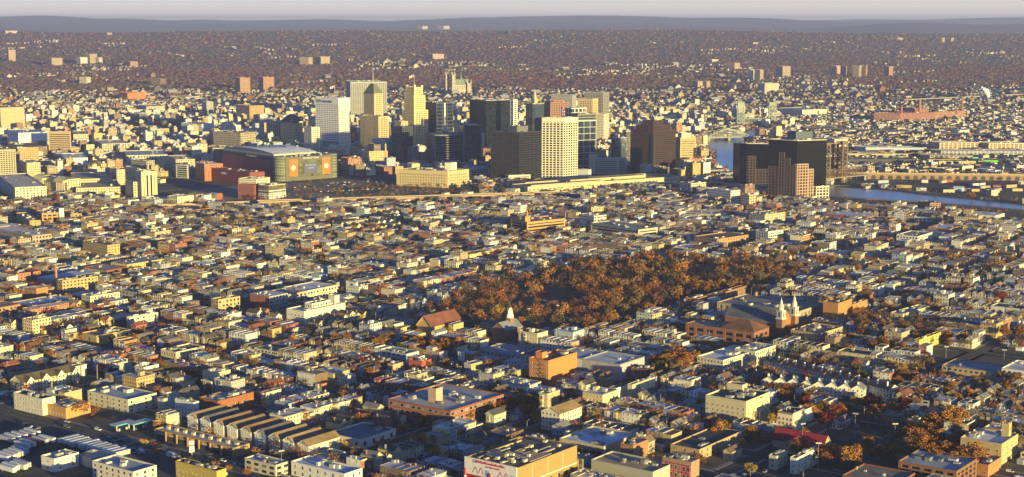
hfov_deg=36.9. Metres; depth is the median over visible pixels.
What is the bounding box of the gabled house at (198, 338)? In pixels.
[194,331,210,344]
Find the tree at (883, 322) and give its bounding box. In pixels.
[877,320,886,325]
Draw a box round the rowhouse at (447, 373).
[444,370,459,377]
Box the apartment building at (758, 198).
[756,195,761,201]
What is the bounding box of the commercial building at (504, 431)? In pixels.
[486,425,523,439]
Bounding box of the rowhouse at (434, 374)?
[431,368,446,377]
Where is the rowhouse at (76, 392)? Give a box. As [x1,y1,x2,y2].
[58,386,83,399]
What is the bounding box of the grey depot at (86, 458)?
[79,449,108,467]
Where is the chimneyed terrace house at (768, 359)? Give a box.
[763,354,775,370]
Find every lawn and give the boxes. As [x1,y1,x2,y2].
[329,186,393,194]
[815,426,910,470]
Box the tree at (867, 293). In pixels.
[861,288,872,296]
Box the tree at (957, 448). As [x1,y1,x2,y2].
[951,444,966,453]
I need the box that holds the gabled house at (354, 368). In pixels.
[351,361,369,375]
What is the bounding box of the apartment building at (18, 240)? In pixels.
[10,236,30,246]
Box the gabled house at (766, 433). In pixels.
[759,424,776,440]
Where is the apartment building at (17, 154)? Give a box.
[16,150,19,162]
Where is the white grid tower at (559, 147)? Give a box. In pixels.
[542,116,577,178]
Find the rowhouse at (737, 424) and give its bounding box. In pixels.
[733,417,747,430]
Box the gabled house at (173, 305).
[164,300,177,308]
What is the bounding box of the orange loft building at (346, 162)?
[341,157,361,173]
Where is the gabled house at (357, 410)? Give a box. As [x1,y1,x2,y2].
[352,408,371,420]
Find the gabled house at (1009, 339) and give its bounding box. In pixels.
[1003,335,1013,346]
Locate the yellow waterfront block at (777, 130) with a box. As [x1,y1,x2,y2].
[772,125,781,137]
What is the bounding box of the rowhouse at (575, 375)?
[571,371,588,379]
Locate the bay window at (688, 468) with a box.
[686,466,690,476]
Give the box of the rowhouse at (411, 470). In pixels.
[401,463,424,476]
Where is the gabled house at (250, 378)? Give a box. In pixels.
[244,374,261,384]
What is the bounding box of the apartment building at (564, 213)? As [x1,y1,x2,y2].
[559,210,571,217]
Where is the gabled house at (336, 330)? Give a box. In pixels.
[330,328,345,336]
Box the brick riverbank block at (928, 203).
[918,200,940,207]
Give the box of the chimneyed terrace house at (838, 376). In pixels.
[833,370,845,383]
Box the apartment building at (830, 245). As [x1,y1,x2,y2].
[818,240,836,251]
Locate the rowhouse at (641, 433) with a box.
[636,428,648,437]
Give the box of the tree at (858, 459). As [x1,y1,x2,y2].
[850,452,863,468]
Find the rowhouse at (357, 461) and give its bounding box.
[346,455,367,475]
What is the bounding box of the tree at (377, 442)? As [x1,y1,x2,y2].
[374,438,385,447]
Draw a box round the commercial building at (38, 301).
[14,294,74,310]
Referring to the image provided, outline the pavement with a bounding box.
[0,180,1023,476]
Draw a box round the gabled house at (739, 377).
[732,376,744,380]
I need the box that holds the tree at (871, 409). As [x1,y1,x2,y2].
[864,403,880,421]
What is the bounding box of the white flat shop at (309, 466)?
[291,455,361,476]
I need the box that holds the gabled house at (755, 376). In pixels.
[748,369,763,382]
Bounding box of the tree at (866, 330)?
[857,325,870,334]
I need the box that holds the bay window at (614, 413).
[613,412,616,420]
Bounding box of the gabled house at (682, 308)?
[676,306,686,315]
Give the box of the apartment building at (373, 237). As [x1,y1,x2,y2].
[367,234,382,240]
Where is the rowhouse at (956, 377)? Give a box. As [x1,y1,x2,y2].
[953,374,965,380]
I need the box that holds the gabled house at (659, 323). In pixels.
[651,321,663,327]
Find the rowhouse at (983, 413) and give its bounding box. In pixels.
[980,405,994,419]
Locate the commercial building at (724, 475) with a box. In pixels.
[716,473,738,476]
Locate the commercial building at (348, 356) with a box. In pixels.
[338,351,370,362]
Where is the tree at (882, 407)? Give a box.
[876,403,888,411]
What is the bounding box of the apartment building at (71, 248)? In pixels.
[60,246,80,251]
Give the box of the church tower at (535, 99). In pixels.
[532,91,537,102]
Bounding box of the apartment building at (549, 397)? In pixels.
[539,387,559,409]
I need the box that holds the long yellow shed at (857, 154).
[836,152,907,156]
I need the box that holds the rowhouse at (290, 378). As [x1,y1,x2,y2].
[285,372,297,384]
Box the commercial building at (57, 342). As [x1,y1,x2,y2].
[43,340,69,345]
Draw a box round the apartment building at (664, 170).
[657,166,669,173]
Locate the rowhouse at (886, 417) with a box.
[881,410,898,424]
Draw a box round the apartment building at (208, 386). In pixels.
[201,376,219,393]
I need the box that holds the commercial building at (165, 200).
[157,196,167,203]
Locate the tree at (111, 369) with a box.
[107,367,119,371]
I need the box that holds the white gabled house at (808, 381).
[802,377,814,388]
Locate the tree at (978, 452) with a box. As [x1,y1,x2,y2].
[959,441,988,460]
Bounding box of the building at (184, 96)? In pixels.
[170,95,199,98]
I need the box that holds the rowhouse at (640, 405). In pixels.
[637,400,651,409]
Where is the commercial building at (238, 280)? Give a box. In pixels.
[227,279,246,283]
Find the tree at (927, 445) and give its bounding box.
[924,441,938,449]
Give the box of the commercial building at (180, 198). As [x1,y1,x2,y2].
[168,194,193,203]
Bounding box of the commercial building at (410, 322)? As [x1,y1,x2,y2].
[389,317,413,328]
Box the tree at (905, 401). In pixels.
[897,396,912,409]
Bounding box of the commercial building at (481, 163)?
[479,161,488,165]
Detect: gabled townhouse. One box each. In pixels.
[186,404,227,430]
[199,407,241,434]
[213,410,255,437]
[227,414,268,440]
[240,417,282,445]
[254,420,296,448]
[268,423,310,450]
[283,427,325,456]
[297,430,340,457]
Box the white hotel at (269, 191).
[258,182,285,199]
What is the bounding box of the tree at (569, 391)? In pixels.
[563,388,577,397]
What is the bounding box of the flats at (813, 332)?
[791,322,842,342]
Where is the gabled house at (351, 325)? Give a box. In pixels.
[345,321,359,329]
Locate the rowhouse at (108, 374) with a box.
[105,370,123,380]
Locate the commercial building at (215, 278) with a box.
[202,275,217,280]
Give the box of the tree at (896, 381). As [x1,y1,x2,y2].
[891,375,904,384]
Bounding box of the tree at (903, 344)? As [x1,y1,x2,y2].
[894,341,906,347]
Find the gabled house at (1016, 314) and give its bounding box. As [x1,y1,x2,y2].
[1010,311,1021,317]
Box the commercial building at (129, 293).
[118,287,141,298]
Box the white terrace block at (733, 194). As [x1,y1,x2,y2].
[707,187,739,201]
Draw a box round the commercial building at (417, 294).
[407,292,426,297]
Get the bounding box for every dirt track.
[850,182,1023,191]
[853,180,907,181]
[885,187,969,197]
[954,180,1015,182]
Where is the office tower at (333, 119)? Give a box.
[315,85,350,147]
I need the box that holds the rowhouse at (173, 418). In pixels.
[161,410,181,426]
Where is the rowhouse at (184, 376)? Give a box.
[171,373,192,384]
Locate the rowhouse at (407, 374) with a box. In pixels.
[403,367,420,378]
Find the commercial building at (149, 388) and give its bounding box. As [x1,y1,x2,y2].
[141,384,167,392]
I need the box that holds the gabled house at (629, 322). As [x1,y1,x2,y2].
[624,319,636,324]
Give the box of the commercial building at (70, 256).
[56,251,83,261]
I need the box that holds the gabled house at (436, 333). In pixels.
[429,327,447,337]
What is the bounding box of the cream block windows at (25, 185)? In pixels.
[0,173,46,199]
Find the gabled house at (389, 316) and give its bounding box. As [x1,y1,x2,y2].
[382,314,396,319]
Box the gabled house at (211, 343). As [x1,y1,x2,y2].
[208,336,225,348]
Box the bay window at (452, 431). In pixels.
[450,430,453,440]
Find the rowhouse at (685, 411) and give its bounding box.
[677,408,693,416]
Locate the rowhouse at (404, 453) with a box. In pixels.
[393,444,409,460]
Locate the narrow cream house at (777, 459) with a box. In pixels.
[769,449,787,469]
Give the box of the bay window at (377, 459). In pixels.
[376,458,379,465]
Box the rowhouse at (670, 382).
[667,376,674,385]
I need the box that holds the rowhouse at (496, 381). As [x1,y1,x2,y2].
[493,375,512,387]
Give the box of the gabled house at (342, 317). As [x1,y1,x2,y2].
[333,313,348,320]
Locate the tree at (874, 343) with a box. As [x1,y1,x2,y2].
[866,338,880,346]
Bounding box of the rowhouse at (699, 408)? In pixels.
[695,402,705,415]
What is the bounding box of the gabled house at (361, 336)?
[354,332,370,340]
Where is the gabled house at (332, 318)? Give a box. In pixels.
[325,315,339,322]
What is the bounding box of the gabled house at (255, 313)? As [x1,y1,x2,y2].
[246,308,263,317]
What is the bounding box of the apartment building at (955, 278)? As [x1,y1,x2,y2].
[946,273,966,282]
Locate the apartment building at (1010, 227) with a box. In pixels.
[1001,222,1021,231]
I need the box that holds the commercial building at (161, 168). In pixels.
[158,166,169,170]
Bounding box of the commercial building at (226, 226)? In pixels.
[220,225,237,228]
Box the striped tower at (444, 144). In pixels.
[426,103,459,165]
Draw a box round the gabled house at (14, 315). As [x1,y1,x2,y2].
[9,312,21,318]
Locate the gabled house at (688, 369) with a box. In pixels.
[677,367,693,374]
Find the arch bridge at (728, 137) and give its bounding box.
[708,128,749,140]
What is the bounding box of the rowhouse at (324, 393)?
[310,389,328,399]
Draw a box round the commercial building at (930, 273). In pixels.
[912,268,933,278]
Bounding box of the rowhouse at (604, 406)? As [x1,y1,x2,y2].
[595,403,613,418]
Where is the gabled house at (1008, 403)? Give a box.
[998,398,1013,409]
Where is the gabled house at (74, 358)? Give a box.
[71,354,78,362]
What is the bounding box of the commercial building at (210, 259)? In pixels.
[202,256,220,264]
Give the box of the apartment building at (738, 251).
[732,249,750,260]
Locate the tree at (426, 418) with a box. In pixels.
[418,413,429,425]
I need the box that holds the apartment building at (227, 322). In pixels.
[214,316,241,328]
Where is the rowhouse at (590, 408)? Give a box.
[586,401,603,418]
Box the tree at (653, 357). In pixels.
[647,354,664,369]
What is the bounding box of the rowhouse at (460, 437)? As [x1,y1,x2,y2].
[441,422,462,440]
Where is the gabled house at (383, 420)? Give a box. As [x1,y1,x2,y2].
[372,413,391,426]
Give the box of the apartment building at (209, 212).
[201,210,216,215]
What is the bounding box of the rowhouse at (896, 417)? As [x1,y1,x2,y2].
[890,411,906,426]
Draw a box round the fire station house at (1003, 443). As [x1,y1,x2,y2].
[960,420,1017,464]
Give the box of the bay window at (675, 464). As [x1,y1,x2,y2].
[674,463,677,476]
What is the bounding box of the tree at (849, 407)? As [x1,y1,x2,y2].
[842,403,853,413]
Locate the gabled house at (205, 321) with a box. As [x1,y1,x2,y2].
[202,317,216,324]
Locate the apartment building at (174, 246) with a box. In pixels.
[168,241,186,253]
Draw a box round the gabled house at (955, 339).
[950,334,961,346]
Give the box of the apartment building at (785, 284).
[777,280,793,288]
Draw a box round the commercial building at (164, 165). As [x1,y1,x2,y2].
[155,163,169,166]
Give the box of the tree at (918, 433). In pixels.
[907,430,929,437]
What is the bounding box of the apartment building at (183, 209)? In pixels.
[175,207,191,212]
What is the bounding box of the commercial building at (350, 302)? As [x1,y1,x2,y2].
[342,298,355,304]
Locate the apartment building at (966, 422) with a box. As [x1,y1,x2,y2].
[944,418,974,430]
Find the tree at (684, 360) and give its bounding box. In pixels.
[675,357,690,368]
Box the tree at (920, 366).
[915,363,925,370]
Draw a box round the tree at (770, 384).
[766,382,778,387]
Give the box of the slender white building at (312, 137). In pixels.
[304,126,319,149]
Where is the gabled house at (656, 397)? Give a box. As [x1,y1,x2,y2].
[648,392,664,401]
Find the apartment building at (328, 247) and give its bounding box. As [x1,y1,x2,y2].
[322,244,338,251]
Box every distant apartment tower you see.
[7,50,15,60]
[46,58,62,64]
[76,57,87,63]
[79,77,90,83]
[85,54,96,63]
[96,57,102,62]
[126,61,137,66]
[150,78,165,84]
[235,77,249,92]
[258,77,273,90]
[299,57,312,64]
[316,56,329,63]
[417,26,427,28]
[428,54,443,58]
[437,26,448,28]
[660,106,675,110]
[693,81,702,87]
[703,81,709,87]
[727,62,739,68]
[748,69,753,79]
[755,69,763,80]
[758,83,778,92]
[775,66,790,76]
[830,65,839,74]
[840,66,846,75]
[852,65,861,76]
[862,65,867,75]
[884,66,892,75]
[887,37,902,39]
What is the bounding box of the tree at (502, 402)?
[495,399,508,407]
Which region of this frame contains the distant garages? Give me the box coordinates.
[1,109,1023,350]
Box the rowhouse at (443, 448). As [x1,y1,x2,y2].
[439,440,460,456]
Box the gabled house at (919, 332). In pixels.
[910,329,922,336]
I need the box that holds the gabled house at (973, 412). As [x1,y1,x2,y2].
[963,408,977,424]
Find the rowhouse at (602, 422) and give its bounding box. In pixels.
[592,419,612,425]
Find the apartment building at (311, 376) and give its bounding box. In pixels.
[297,368,327,389]
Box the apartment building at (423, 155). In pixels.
[419,151,426,159]
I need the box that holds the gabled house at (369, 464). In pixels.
[353,455,373,472]
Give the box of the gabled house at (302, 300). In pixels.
[293,297,306,303]
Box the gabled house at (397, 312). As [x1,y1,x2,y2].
[391,308,407,317]
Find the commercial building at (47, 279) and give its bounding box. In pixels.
[37,268,99,285]
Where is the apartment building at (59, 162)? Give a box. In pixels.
[55,158,62,174]
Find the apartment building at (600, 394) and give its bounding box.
[583,385,616,402]
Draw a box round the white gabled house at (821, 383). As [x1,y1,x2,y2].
[812,378,827,392]
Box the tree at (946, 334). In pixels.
[941,329,954,342]
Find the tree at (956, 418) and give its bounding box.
[941,409,963,422]
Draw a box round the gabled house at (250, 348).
[247,343,264,350]
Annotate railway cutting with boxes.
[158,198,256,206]
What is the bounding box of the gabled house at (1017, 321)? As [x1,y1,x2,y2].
[1011,316,1022,327]
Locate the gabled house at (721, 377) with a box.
[716,370,732,384]
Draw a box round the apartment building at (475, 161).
[468,159,478,164]
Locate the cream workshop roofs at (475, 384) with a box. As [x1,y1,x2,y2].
[457,380,482,389]
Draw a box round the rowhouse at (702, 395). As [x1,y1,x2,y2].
[698,388,713,402]
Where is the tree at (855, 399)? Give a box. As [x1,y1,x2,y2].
[849,395,865,409]
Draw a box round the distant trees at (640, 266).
[0,100,1023,476]
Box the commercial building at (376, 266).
[363,261,388,270]
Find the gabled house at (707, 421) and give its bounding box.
[701,414,720,429]
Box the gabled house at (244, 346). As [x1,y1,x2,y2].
[241,342,257,349]
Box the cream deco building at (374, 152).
[362,143,387,165]
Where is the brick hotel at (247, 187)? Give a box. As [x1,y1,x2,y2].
[238,176,269,199]
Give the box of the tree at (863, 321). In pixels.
[857,319,871,325]
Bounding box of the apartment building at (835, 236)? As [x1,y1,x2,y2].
[825,232,839,240]
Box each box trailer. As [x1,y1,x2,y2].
[0,434,14,443]
[0,450,15,460]
[0,453,10,461]
[0,463,16,473]
[2,461,19,470]
[3,448,20,457]
[4,432,20,439]
[8,447,25,456]
[10,460,27,470]
[11,430,27,438]
[12,445,28,453]
[13,458,30,467]
[14,440,30,448]
[19,429,35,436]
[19,438,35,447]
[24,427,40,435]
[26,437,43,446]
[32,435,48,444]
[39,434,55,443]
[58,434,78,444]
[62,435,83,445]
[68,436,88,445]
[70,438,91,448]
[78,439,98,448]
[80,440,101,450]
[86,441,107,450]
[90,443,111,449]
[95,444,116,449]
[99,446,119,451]
[104,447,125,452]
[109,448,129,455]
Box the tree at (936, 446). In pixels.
[928,441,945,452]
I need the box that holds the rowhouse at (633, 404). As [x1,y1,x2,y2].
[630,399,644,408]
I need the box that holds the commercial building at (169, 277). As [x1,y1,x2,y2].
[155,274,174,280]
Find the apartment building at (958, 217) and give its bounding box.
[954,215,964,221]
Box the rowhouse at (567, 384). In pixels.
[562,379,579,387]
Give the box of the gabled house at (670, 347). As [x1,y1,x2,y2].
[663,345,677,351]
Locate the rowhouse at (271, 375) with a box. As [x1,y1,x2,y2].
[268,368,284,378]
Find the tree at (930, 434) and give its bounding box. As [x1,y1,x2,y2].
[910,425,932,437]
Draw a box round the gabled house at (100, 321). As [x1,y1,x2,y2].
[90,317,104,326]
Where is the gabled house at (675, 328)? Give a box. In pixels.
[665,325,678,332]
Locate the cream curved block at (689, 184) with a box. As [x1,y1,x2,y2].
[679,181,705,189]
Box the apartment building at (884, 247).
[872,241,888,254]
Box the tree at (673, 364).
[668,360,682,369]
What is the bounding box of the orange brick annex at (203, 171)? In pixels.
[195,161,222,180]
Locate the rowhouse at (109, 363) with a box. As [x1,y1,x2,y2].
[106,357,125,371]
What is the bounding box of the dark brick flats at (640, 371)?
[631,364,653,379]
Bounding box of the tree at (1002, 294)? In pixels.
[993,289,1007,299]
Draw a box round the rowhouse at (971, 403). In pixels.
[965,399,980,410]
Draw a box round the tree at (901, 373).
[894,370,909,380]
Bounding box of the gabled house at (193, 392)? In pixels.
[179,385,199,400]
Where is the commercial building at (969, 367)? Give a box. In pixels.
[942,358,1005,379]
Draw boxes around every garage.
[383,369,390,374]
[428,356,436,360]
[509,414,518,420]
[656,444,667,450]
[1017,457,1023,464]
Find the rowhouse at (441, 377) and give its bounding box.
[438,369,453,378]
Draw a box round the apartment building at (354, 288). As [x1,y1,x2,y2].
[346,282,367,296]
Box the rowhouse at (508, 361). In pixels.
[505,357,517,364]
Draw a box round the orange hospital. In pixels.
[119,92,145,99]
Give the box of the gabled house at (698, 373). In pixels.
[691,370,703,375]
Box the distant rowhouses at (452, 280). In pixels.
[0,100,1023,432]
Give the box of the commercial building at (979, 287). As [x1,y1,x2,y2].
[973,286,986,290]
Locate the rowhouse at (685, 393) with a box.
[682,385,698,398]
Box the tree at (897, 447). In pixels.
[887,444,900,460]
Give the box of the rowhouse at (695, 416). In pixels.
[686,411,700,422]
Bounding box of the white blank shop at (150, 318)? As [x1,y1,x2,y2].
[126,311,157,327]
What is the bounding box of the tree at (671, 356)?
[661,353,676,370]
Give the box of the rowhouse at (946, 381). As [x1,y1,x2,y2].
[942,378,954,389]
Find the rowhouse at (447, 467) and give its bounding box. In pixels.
[443,461,463,475]
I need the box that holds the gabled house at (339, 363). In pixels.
[331,360,346,366]
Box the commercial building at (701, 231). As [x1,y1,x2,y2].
[692,229,707,233]
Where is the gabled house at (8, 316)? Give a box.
[0,314,13,318]
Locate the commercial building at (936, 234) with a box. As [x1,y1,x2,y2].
[918,229,948,239]
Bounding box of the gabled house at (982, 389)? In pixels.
[976,384,988,394]
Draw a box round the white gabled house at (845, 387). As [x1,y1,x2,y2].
[838,380,853,398]
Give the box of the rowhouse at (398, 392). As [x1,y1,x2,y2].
[391,388,408,396]
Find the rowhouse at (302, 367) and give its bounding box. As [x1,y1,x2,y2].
[299,361,315,370]
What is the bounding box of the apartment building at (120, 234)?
[113,232,127,236]
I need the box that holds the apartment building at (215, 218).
[211,214,228,222]
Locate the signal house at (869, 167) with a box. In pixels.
[862,165,874,170]
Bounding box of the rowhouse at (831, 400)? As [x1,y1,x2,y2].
[822,396,836,410]
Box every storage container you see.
[877,180,888,182]
[896,185,911,187]
[942,189,954,192]
[952,188,962,191]
[971,189,985,191]
[1004,184,1016,187]
[1011,188,1022,190]
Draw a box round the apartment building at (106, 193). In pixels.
[100,191,113,195]
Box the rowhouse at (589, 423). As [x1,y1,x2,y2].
[583,418,603,428]
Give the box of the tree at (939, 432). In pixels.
[928,427,944,438]
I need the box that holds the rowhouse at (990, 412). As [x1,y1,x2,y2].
[987,408,997,419]
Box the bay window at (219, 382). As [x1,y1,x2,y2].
[218,381,221,391]
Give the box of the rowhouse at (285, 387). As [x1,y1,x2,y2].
[281,385,295,394]
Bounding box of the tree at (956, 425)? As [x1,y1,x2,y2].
[948,421,964,429]
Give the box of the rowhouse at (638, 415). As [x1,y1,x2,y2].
[630,409,649,427]
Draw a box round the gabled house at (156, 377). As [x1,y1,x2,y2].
[154,370,168,382]
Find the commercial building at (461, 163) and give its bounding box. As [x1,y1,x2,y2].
[459,162,471,166]
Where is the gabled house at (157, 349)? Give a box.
[145,345,162,356]
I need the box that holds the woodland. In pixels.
[0,28,1023,99]
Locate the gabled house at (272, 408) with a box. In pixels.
[267,404,284,415]
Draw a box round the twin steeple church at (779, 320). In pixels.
[724,294,799,337]
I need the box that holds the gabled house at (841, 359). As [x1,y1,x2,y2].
[830,357,844,364]
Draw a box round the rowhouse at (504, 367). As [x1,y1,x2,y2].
[493,364,511,370]
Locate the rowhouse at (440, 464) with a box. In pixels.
[435,457,456,469]
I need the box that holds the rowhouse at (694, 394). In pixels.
[690,387,706,400]
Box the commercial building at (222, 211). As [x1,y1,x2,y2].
[201,209,238,213]
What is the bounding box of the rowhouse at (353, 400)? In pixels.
[339,395,357,410]
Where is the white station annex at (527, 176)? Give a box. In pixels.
[505,174,529,179]
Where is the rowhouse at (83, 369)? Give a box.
[72,362,86,375]
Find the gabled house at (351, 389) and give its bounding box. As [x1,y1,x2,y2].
[348,382,366,393]
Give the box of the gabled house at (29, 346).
[25,340,41,351]
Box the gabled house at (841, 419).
[832,414,849,429]
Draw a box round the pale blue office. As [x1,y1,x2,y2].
[372,137,391,156]
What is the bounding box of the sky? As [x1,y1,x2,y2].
[0,0,1023,20]
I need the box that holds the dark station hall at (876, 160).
[835,157,920,165]
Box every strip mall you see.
[154,424,249,457]
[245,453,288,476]
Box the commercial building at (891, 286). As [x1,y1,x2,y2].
[881,281,899,291]
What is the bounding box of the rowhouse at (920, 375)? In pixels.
[914,373,926,381]
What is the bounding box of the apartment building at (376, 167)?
[375,164,385,172]
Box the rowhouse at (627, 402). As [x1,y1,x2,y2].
[622,397,638,407]
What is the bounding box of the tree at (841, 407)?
[830,404,846,416]
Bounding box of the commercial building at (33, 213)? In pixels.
[28,210,36,217]
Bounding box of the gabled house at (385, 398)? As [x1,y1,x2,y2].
[383,392,392,404]
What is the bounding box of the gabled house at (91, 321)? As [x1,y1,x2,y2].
[84,318,98,323]
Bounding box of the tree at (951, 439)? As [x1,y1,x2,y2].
[943,434,960,447]
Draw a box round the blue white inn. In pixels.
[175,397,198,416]
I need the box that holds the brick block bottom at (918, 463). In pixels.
[898,448,976,476]
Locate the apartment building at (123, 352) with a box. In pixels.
[110,347,137,357]
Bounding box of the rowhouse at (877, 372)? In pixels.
[873,367,887,381]
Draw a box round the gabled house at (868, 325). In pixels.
[865,322,873,328]
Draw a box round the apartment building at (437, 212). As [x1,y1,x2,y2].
[430,210,443,217]
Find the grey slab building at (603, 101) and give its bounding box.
[585,91,608,112]
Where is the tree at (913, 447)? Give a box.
[902,436,925,451]
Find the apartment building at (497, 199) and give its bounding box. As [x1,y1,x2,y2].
[491,196,505,203]
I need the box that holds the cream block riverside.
[741,193,755,204]
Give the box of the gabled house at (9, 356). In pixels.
[5,351,22,360]
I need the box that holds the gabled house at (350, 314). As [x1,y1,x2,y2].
[338,309,355,320]
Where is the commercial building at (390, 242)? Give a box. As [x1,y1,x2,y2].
[373,240,400,245]
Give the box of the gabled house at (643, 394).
[638,387,657,399]
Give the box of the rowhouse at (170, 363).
[167,359,181,370]
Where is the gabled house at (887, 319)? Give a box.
[879,317,891,321]
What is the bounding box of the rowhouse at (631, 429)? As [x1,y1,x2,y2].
[620,425,638,432]
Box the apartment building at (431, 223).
[421,221,437,229]
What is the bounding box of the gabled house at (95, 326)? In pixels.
[84,322,101,331]
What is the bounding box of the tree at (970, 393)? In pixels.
[964,390,978,397]
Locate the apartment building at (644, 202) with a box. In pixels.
[635,200,650,204]
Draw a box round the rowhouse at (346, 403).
[340,398,350,411]
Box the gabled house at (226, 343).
[215,338,234,348]
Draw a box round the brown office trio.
[36,207,63,222]
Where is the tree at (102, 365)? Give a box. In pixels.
[97,363,106,373]
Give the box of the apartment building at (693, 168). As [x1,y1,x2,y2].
[686,161,700,176]
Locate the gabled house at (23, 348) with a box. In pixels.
[19,339,37,351]
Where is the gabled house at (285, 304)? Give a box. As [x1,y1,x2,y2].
[280,303,295,307]
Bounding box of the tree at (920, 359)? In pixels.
[912,358,923,370]
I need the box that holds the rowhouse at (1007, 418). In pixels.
[1001,416,1016,421]
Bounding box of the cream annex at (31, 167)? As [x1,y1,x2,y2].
[18,159,40,176]
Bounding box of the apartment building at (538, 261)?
[533,258,548,271]
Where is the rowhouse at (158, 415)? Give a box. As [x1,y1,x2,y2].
[152,409,175,428]
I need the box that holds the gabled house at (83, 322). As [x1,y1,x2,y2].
[74,319,90,330]
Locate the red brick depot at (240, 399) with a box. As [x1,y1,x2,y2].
[199,388,253,409]
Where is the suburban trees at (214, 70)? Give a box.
[0,65,1023,126]
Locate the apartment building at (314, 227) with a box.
[307,225,324,230]
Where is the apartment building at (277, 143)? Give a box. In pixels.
[271,141,282,144]
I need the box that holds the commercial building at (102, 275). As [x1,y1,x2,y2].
[93,274,109,279]
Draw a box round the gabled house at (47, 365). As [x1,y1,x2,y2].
[43,361,50,368]
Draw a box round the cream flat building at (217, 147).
[210,145,227,153]
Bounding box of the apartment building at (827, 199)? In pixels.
[817,198,829,200]
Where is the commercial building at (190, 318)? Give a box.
[182,315,198,321]
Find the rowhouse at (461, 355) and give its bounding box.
[458,348,471,360]
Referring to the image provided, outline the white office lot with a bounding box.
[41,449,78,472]
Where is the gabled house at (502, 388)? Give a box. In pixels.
[491,384,510,392]
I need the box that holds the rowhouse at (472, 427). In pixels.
[454,418,476,435]
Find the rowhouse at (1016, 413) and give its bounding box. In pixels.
[1011,411,1021,417]
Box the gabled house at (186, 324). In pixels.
[180,320,195,327]
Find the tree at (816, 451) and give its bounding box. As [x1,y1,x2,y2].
[807,444,820,459]
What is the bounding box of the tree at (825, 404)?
[818,401,827,410]
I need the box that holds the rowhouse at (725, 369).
[719,367,730,372]
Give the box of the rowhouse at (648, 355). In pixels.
[645,350,660,365]
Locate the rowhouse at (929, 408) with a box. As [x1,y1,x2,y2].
[923,406,937,412]
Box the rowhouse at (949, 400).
[942,395,956,409]
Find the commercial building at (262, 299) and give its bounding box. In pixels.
[250,290,287,307]
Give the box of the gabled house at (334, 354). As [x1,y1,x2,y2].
[331,349,347,358]
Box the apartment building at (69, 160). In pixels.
[64,157,73,168]
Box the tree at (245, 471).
[242,467,251,473]
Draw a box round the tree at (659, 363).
[651,360,665,370]
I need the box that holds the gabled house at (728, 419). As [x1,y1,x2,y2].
[711,416,731,427]
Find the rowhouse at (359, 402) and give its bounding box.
[345,393,362,407]
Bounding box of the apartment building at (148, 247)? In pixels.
[136,245,154,250]
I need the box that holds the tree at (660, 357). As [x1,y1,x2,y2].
[658,354,666,369]
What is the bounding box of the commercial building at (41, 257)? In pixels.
[29,255,51,261]
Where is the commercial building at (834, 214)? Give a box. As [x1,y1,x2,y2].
[824,211,877,217]
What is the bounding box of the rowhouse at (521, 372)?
[508,366,526,377]
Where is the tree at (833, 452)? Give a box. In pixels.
[828,445,839,464]
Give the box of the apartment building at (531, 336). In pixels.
[518,327,547,347]
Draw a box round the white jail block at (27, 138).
[7,129,47,157]
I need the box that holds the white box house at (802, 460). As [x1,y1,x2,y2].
[790,446,818,473]
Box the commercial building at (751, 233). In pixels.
[744,229,755,237]
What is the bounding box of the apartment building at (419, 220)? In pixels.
[413,218,427,223]
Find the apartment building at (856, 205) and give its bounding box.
[849,202,861,209]
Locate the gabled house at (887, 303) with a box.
[880,299,893,311]
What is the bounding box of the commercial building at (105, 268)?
[84,263,126,274]
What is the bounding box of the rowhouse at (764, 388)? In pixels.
[758,386,770,390]
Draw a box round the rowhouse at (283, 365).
[278,358,296,371]
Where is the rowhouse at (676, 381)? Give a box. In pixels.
[673,373,688,386]
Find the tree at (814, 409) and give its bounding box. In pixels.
[803,403,820,413]
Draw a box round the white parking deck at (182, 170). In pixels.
[176,163,189,177]
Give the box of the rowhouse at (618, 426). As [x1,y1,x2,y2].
[610,423,628,429]
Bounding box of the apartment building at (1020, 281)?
[1017,277,1023,283]
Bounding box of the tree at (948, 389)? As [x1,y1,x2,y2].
[941,386,951,392]
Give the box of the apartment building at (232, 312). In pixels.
[218,309,241,317]
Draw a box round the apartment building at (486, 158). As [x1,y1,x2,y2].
[482,155,490,160]
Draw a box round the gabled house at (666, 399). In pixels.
[659,394,676,402]
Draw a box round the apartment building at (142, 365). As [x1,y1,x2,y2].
[134,361,158,371]
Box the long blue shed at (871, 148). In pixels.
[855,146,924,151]
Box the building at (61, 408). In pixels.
[47,397,90,418]
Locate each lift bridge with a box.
[735,101,775,124]
[826,141,872,181]
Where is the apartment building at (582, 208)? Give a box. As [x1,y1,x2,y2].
[573,205,590,212]
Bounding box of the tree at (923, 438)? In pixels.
[907,435,929,449]
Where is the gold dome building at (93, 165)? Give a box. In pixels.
[83,157,104,171]
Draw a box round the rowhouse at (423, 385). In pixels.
[414,382,433,390]
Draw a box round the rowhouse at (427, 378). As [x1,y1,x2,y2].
[417,375,433,382]
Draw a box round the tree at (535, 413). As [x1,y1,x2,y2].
[530,409,540,422]
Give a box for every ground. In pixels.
[0,15,1023,476]
[0,179,1023,476]
[182,180,460,201]
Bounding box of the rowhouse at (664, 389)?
[658,385,674,393]
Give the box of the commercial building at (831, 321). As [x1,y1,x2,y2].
[812,317,844,324]
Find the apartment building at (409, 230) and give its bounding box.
[402,226,417,233]
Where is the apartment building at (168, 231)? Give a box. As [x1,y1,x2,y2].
[158,228,170,233]
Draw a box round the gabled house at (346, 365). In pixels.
[341,361,356,367]
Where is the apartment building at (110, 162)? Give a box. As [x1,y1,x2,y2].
[105,158,114,166]
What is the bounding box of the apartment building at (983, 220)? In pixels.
[979,217,991,223]
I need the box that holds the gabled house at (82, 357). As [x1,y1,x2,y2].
[78,351,98,363]
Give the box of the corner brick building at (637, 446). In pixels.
[621,437,647,456]

